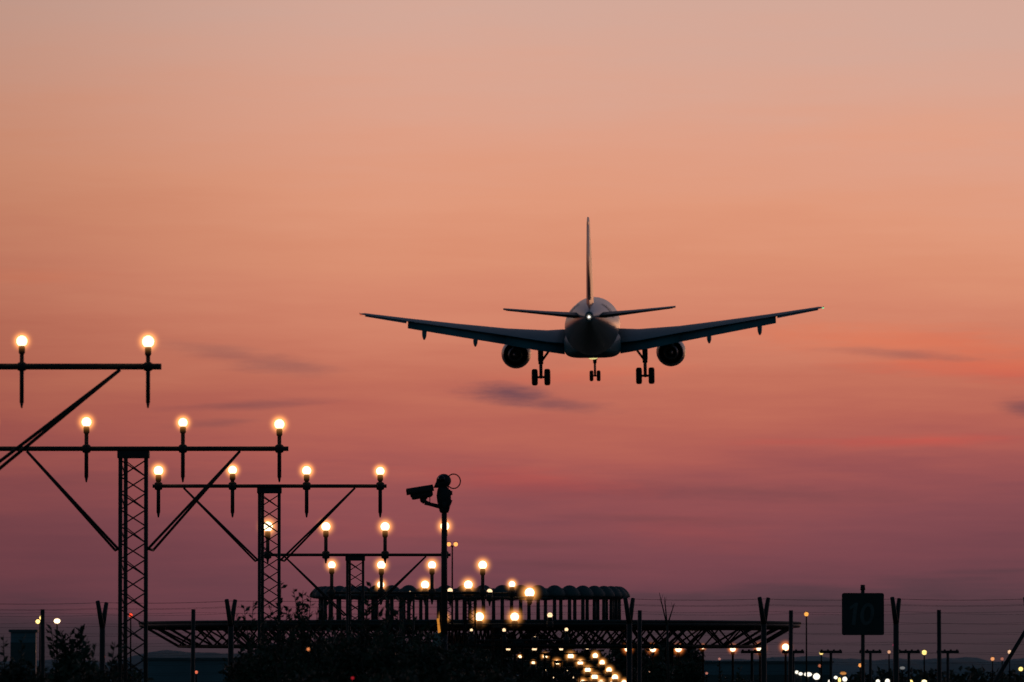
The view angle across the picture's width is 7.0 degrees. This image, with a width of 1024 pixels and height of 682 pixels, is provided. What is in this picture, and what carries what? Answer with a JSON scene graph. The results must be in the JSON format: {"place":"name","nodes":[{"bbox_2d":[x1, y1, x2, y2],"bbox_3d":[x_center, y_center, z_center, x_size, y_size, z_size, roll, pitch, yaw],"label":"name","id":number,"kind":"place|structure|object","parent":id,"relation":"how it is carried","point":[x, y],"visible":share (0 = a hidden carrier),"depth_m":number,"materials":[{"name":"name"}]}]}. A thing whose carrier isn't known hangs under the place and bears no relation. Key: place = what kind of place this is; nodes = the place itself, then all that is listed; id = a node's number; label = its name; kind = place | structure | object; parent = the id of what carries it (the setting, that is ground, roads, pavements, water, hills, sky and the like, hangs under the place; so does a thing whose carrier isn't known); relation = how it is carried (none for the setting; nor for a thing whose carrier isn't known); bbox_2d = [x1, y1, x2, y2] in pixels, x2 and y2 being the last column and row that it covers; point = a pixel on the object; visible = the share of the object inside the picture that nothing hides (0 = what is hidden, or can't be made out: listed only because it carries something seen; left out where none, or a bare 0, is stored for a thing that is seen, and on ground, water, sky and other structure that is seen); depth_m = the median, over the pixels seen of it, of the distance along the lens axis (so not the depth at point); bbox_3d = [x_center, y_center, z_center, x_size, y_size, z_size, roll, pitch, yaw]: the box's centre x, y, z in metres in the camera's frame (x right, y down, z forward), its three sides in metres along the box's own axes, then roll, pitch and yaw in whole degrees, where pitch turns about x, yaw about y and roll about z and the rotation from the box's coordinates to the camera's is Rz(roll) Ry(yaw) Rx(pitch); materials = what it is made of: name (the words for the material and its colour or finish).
{"place":"outdoors","nodes":[
{"label":"outdoors","id":0,"kind":"place"},
{"bbox_2d":[9,630,38,679],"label":"building","id":1,"kind":"structure","parent":0,"point":[30,650],"depth_m":1299.09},
{"bbox_2d":[36,619,40,672],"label":"street lamp","id":2,"kind":"object","parent":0,"point":[37,621],"visible":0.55,"depth_m":519.66,"materials":[{"name":"black metal"}]},
{"bbox_2d":[54,618,59,671],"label":"street lamp","id":3,"kind":"object","parent":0,"point":[56,620],"visible":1,"depth_m":519.67,"materials":[{"name":"black metal"}]},
{"bbox_2d":[141,658,243,681],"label":"building","id":4,"kind":"structure","parent":0,"point":[180,671],"depth_m":1349.00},
{"bbox_2d":[307,647,309,670],"bbox_3d":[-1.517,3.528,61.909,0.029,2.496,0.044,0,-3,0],"label":"marker light","id":5,"kind":"object","parent":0,"point":[308,648],"visible":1,"depth_m":61.95,"materials":[{"name":"black metal"}]},
{"bbox_2d":[447,542,457,587],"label":"street lamp","id":6,"kind":"object","parent":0,"point":[449,543],"visible":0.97,"depth_m":419.93,"materials":[{"name":"black metal"}]},
{"bbox_2d":[0,650,1023,681],"bbox_3d":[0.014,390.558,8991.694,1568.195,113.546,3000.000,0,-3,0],"label":"hills","id":7,"kind":"structure","parent":0,"point":[854,668],"depth_m":8857.21,"materials":[{"name":"black"}]},
{"bbox_2d":[0,0,1023,661],"label":"sky","id":8,"kind":"structure","parent":0,"point":[229,185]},
{"bbox_2d":[552,675,617,681],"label":"approach light mast","id":9,"kind":"object","parent":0,"point":[614,678],"visible":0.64,"depth_m":490.49,"materials":[{"name":"metal"}]},
{"bbox_2d":[359,217,823,385],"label":"airliner","id":10,"kind":"object","parent":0,"point":[593,330],"visible":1,"depth_m":614.13,"materials":[{"name":"white paint"}]},
{"bbox_2d":[642,641,680,667],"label":"broadleaf tree","id":11,"kind":"object","parent":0,"point":[657,656],"visible":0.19,"depth_m":641.05,"materials":[{"name":"black plant"}]},
{"bbox_2d":[674,649,706,681],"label":"broadleaf tree","id":12,"kind":"object","parent":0,"point":[697,657],"visible":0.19,"depth_m":678.11,"materials":[{"name":"black plant"}]},
{"bbox_2d":[700,661,833,681],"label":"building","id":13,"kind":"structure","parent":0,"point":[712,669],"depth_m":1498.88,"materials":[{"name":"black"}]},
{"bbox_2d":[804,613,807,681],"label":"street lamp","id":14,"kind":"object","parent":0,"point":[806,614],"visible":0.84,"depth_m":639.58,"materials":[{"name":"black metal"}]},
{"bbox_2d":[820,649,841,681],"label":"light stand","id":15,"kind":"object","parent":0,"point":[830,652],"visible":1,"depth_m":359.70,"materials":[{"name":"paint"}]},
{"bbox_2d":[859,649,881,681],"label":"light stand","id":16,"kind":"object","parent":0,"point":[870,663],"visible":0.87,"depth_m":359.70,"materials":[{"name":"paint"}]},
{"bbox_2d":[899,649,919,681],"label":"light stand","id":17,"kind":"object","parent":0,"point":[908,662],"visible":0.9,"depth_m":359.71,"materials":[{"name":"paint"}]},
{"bbox_2d":[922,650,925,678],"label":"street lamp","id":18,"kind":"object","parent":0,"point":[924,654],"visible":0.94,"depth_m":639.50,"materials":[{"name":"black metal"}]},
{"bbox_2d":[941,649,958,681],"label":"light stand","id":19,"kind":"object","parent":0,"point":[947,664],"visible":0.8,"depth_m":359.71,"materials":[{"name":"paint"}]},
{"bbox_2d":[1019,666,1022,681],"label":"street lamp","id":20,"kind":"object","parent":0,"point":[1020,668],"visible":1,"depth_m":639.45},
{"bbox_3d":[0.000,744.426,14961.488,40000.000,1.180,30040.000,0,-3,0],"label":"ground","id":21,"kind":"structure","parent":0,"visible":0},
{"bbox_2d":[0,634,54,681],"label":"shrub","id":22,"kind":"object","parent":21,"relation":"on","point":[12,673],"visible":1,"depth_m":71.92,"materials":[{"name":"black plant"}]},
{"bbox_2d":[39,623,102,681],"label":"shrub","id":23,"kind":"object","parent":21,"relation":"on","point":[64,666],"visible":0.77,"depth_m":83.92,"materials":[{"name":"black plant"}]},
{"bbox_2d":[0,336,161,469],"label":"approach light mast","id":24,"kind":"object","parent":21,"relation":"on","point":[22,366],"visible":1,"depth_m":79.06,"materials":[{"name":"metal"}]},
{"bbox_2d":[65,638,125,681],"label":"shrub","id":25,"kind":"object","parent":21,"relation":"on","point":[97,677],"visible":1,"depth_m":69.96,"materials":[{"name":"black plant"}]},
{"bbox_2d":[129,613,131,680],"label":"obstruction light","id":26,"kind":"object","parent":21,"relation":"on","point":[130,644],"visible":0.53,"depth_m":639.58,"materials":[{"name":"black metal"}]},
{"bbox_2d":[123,664,154,681],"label":"shrub","id":27,"kind":"object","parent":21,"relation":"on","point":[135,674],"visible":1,"depth_m":65.96,"materials":[{"name":"black plant"}]},
{"bbox_2d":[0,417,288,681],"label":"approach light mast","id":28,"kind":"object","parent":21,"relation":"on","point":[127,452],"visible":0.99,"depth_m":103.03,"materials":[{"name":"metal"}]},
{"bbox_2d":[218,583,307,681],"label":"shrub","id":29,"kind":"object","parent":21,"relation":"on","point":[242,670],"visible":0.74,"depth_m":83.93,"materials":[{"name":"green plant"}]},
{"bbox_2d":[152,466,386,646],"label":"approach light mast","id":30,"kind":"object","parent":21,"relation":"on","point":[306,486],"visible":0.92,"depth_m":134.01,"materials":[{"name":"metal"}]},
{"bbox_2d":[244,629,312,679],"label":"shrub","id":31,"kind":"object","parent":21,"relation":"on","point":[272,650],"visible":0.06,"depth_m":93.91,"materials":[{"name":"black plant"}]},
{"bbox_2d":[275,588,340,681],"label":"shrub","id":32,"kind":"object","parent":21,"relation":"on","point":[316,659],"visible":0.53,"depth_m":79.93,"materials":[{"name":"green plant"}]},
{"bbox_2d":[281,630,374,676],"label":"shrub","id":33,"kind":"object","parent":21,"relation":"on","point":[326,640],"visible":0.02,"depth_m":91.98,"materials":[{"name":"black plant"}]},
{"bbox_2d":[310,581,391,681],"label":"shrub","id":34,"kind":"object","parent":21,"relation":"on","point":[347,667],"visible":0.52,"depth_m":75.91,"materials":[{"name":"green plant"}]},
{"bbox_2d":[264,522,450,639],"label":"approach light mast","id":35,"kind":"object","parent":21,"relation":"on","point":[326,554],"visible":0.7,"depth_m":166.97,"materials":[{"name":"metal"}]},
{"bbox_2d":[355,596,416,681],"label":"shrub","id":36,"kind":"object","parent":21,"relation":"on","point":[383,660],"visible":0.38,"depth_m":73.94,"materials":[{"name":"black plant"}]},
{"bbox_2d":[326,561,487,639],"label":"approach light mast","id":37,"kind":"object","parent":21,"relation":"on","point":[431,592],"visible":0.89,"depth_m":196.92,"materials":[{"name":"metal"}]},
{"bbox_2d":[387,621,465,681],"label":"shrub","id":38,"kind":"object","parent":21,"relation":"on","point":[424,659],"visible":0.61,"depth_m":71.88,"materials":[{"name":"black plant"}]},
{"bbox_2d":[406,473,460,649],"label":"camera pole","id":39,"kind":"object","parent":21,"relation":"on","point":[443,495],"visible":0.99,"depth_m":104.96,"materials":[{"name":"metal"}]},
{"bbox_2d":[377,581,516,645],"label":"approach light mast","id":40,"kind":"object","parent":21,"relation":"on","point":[512,592],"visible":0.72,"depth_m":227.88,"materials":[{"name":"metal"}]},
{"bbox_2d":[405,588,533,660],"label":"approach light mast","id":41,"kind":"object","parent":21,"relation":"on","point":[529,594],"visible":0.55,"depth_m":248.88,"materials":[{"name":"metal"}]},
{"bbox_2d":[138,585,800,668],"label":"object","id":42,"kind":"object","parent":21,"relation":"on","point":[613,595],"visible":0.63,"depth_m":357.51,"materials":[{"name":"metal"}]},
{"bbox_2d":[448,612,553,671],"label":"approach light mast","id":43,"kind":"object","parent":21,"relation":"on","point":[549,623],"visible":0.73,"depth_m":282.82,"materials":[{"name":"metal"}]},
{"bbox_2d":[0,597,1023,681],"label":"wire fence","id":44,"kind":"object","parent":21,"relation":"on","point":[231,613],"visible":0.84,"depth_m":119.90,"materials":[{"name":"metal"}]},
{"bbox_2d":[1,651,1023,681],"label":"trees","id":45,"kind":"object","parent":21,"relation":"on","point":[974,675],"visible":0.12,"depth_m":1684.88,"materials":[{"name":"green plant"}]},
{"bbox_2d":[10,609,1023,681],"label":"wire fence","id":46,"kind":"object","parent":21,"relation":"on","point":[639,655],"visible":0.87,"depth_m":99.93,"materials":[{"name":"metal"}]},
{"bbox_2d":[468,628,569,681],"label":"approach light mast","id":47,"kind":"object","parent":21,"relation":"on","point":[565,639],"visible":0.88,"depth_m":312.79,"materials":[{"name":"metal"}]},
{"bbox_2d":[516,632,551,681],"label":"broadleaf tree","id":48,"kind":"object","parent":21,"relation":"on","point":[530,657],"visible":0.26,"depth_m":672.86,"materials":[{"name":"black plant"}]},
{"bbox_2d":[505,648,590,681],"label":"approach light mast","id":49,"kind":"object","parent":21,"relation":"on","point":[561,653],"visible":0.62,"depth_m":372.70,"materials":[{"name":"metal"}]},
{"bbox_2d":[531,633,580,681],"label":"broadleaf tree","id":50,"kind":"object","parent":21,"relation":"on","point":[556,657],"visible":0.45,"depth_m":619.87,"materials":[{"name":"black plant"}]},
{"bbox_2d":[516,653,597,681],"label":"approach light mast","id":51,"kind":"object","parent":21,"relation":"on","point":[571,660],"visible":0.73,"depth_m":396.69,"materials":[{"name":"metal"}]},
{"bbox_2d":[530,660,604,681],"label":"approach light mast","id":52,"kind":"object","parent":21,"relation":"on","point":[580,667],"visible":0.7,"depth_m":433.62,"materials":[{"name":"metal"}]},
{"bbox_2d":[542,667,611,681],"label":"approach light mast","id":53,"kind":"object","parent":21,"relation":"on","point":[589,674],"visible":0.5,"depth_m":466.55,"materials":[{"name":"metal"}]},
{"bbox_2d":[576,649,613,680],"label":"broadleaf tree","id":54,"kind":"object","parent":21,"relation":"on","point":[600,657],"visible":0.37,"depth_m":656.95,"materials":[{"name":"black plant"}]},
{"bbox_2d":[598,639,649,681],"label":"broadleaf tree","id":55,"kind":"object","parent":21,"relation":"on","point":[618,669],"visible":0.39,"depth_m":603.95,"materials":[{"name":"black plant"}]},
{"bbox_2d":[650,649,655,664],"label":"crossbar light pole","id":56,"kind":"object","parent":21,"relation":"on","point":[652,650],"visible":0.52,"depth_m":372.71,"materials":[{"name":"paint"}]},
{"bbox_2d":[632,643,674,681],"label":"shrub","id":57,"kind":"object","parent":21,"relation":"on","point":[655,672],"visible":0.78,"depth_m":127.78,"materials":[{"name":"black plant"}]},
{"bbox_2d":[659,593,674,681],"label":"bare sapling","id":58,"kind":"object","parent":21,"relation":"on","point":[667,648],"visible":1,"depth_m":117.92,"materials":[{"name":"black plant"}]},
{"bbox_2d":[675,649,680,661],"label":"crossbar light pole","id":59,"kind":"object","parent":21,"relation":"on","point":[678,653],"visible":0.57,"depth_m":372.70,"materials":[{"name":"paint"}]},
{"bbox_2d":[665,649,709,681],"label":"shrub","id":60,"kind":"object","parent":21,"relation":"on","point":[686,672],"visible":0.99,"depth_m":125.81,"materials":[{"name":"black plant"}]},
{"bbox_2d":[701,649,704,681],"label":"crossbar light pole","id":61,"kind":"object","parent":21,"relation":"on","point":[702,650],"visible":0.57,"depth_m":372.70,"materials":[{"name":"metal"}]},
{"bbox_2d":[730,648,735,681],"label":"crossbar light pole","id":62,"kind":"object","parent":21,"relation":"on","point":[732,650],"visible":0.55,"depth_m":372.69,"materials":[{"name":"metal"}]},
{"bbox_2d":[741,649,760,681],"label":"light stand","id":63,"kind":"object","parent":21,"relation":"on","point":[751,652],"visible":0.83,"depth_m":359.70,"materials":[{"name":"paint"}]},
{"bbox_2d":[757,648,760,681],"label":"crossbar light pole","id":64,"kind":"object","parent":21,"relation":"on","point":[758,649],"visible":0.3,"depth_m":372.69,"materials":[{"name":"metal"}]},
{"bbox_2d":[782,644,788,680],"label":"crossbar light pole","id":65,"kind":"object","parent":21,"relation":"on","point":[785,646],"visible":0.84,"depth_m":372.70,"materials":[{"name":"paint"}]},
{"bbox_2d":[782,649,803,681],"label":"light stand","id":66,"kind":"object","parent":21,"relation":"on","point":[784,651],"visible":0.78,"depth_m":359.71,"materials":[{"name":"paint"}]},
{"bbox_2d":[795,670,798,681],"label":"floodlight","id":67,"kind":"object","parent":21,"relation":"on","point":[796,672],"visible":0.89,"depth_m":699.48,"materials":[{"name":"paint"}]},
{"bbox_2d":[798,672,802,681],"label":"floodlight","id":68,"kind":"object","parent":21,"relation":"on","point":[800,674],"visible":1,"depth_m":689.51,"materials":[{"name":"paint"}]},
{"bbox_2d":[804,672,811,681],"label":"floodlight","id":69,"kind":"object","parent":21,"relation":"on","point":[809,674],"visible":0.91,"depth_m":679.48,"materials":[{"name":"paint"}]},
{"bbox_2d":[813,673,819,681],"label":"floodlight","id":70,"kind":"object","parent":21,"relation":"on","point":[816,678],"visible":0.91,"depth_m":669.46,"materials":[{"name":"paint"}]},
{"bbox_2d":[842,676,847,681],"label":"floodlight","id":71,"kind":"object","parent":21,"relation":"on","point":[844,678],"visible":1,"depth_m":639.51,"materials":[{"name":"paint"}]},
{"bbox_2d":[842,585,883,681],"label":"distance sign","id":72,"kind":"object","parent":21,"relation":"on","point":[862,613],"visible":1,"depth_m":111.94,"materials":[{"name":"metal"}]},
{"bbox_2d":[888,650,890,677],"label":"street lamp","id":73,"kind":"object","parent":21,"relation":"on","point":[889,651],"visible":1,"depth_m":699.48,"materials":[{"name":"black metal"}]},
{"bbox_2d":[993,630,1023,681],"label":"leaning stay","id":74,"kind":"object","parent":21,"relation":"on","point":[1008,659],"depth_m":129.89,"materials":[{"name":"paint"}]}
]}

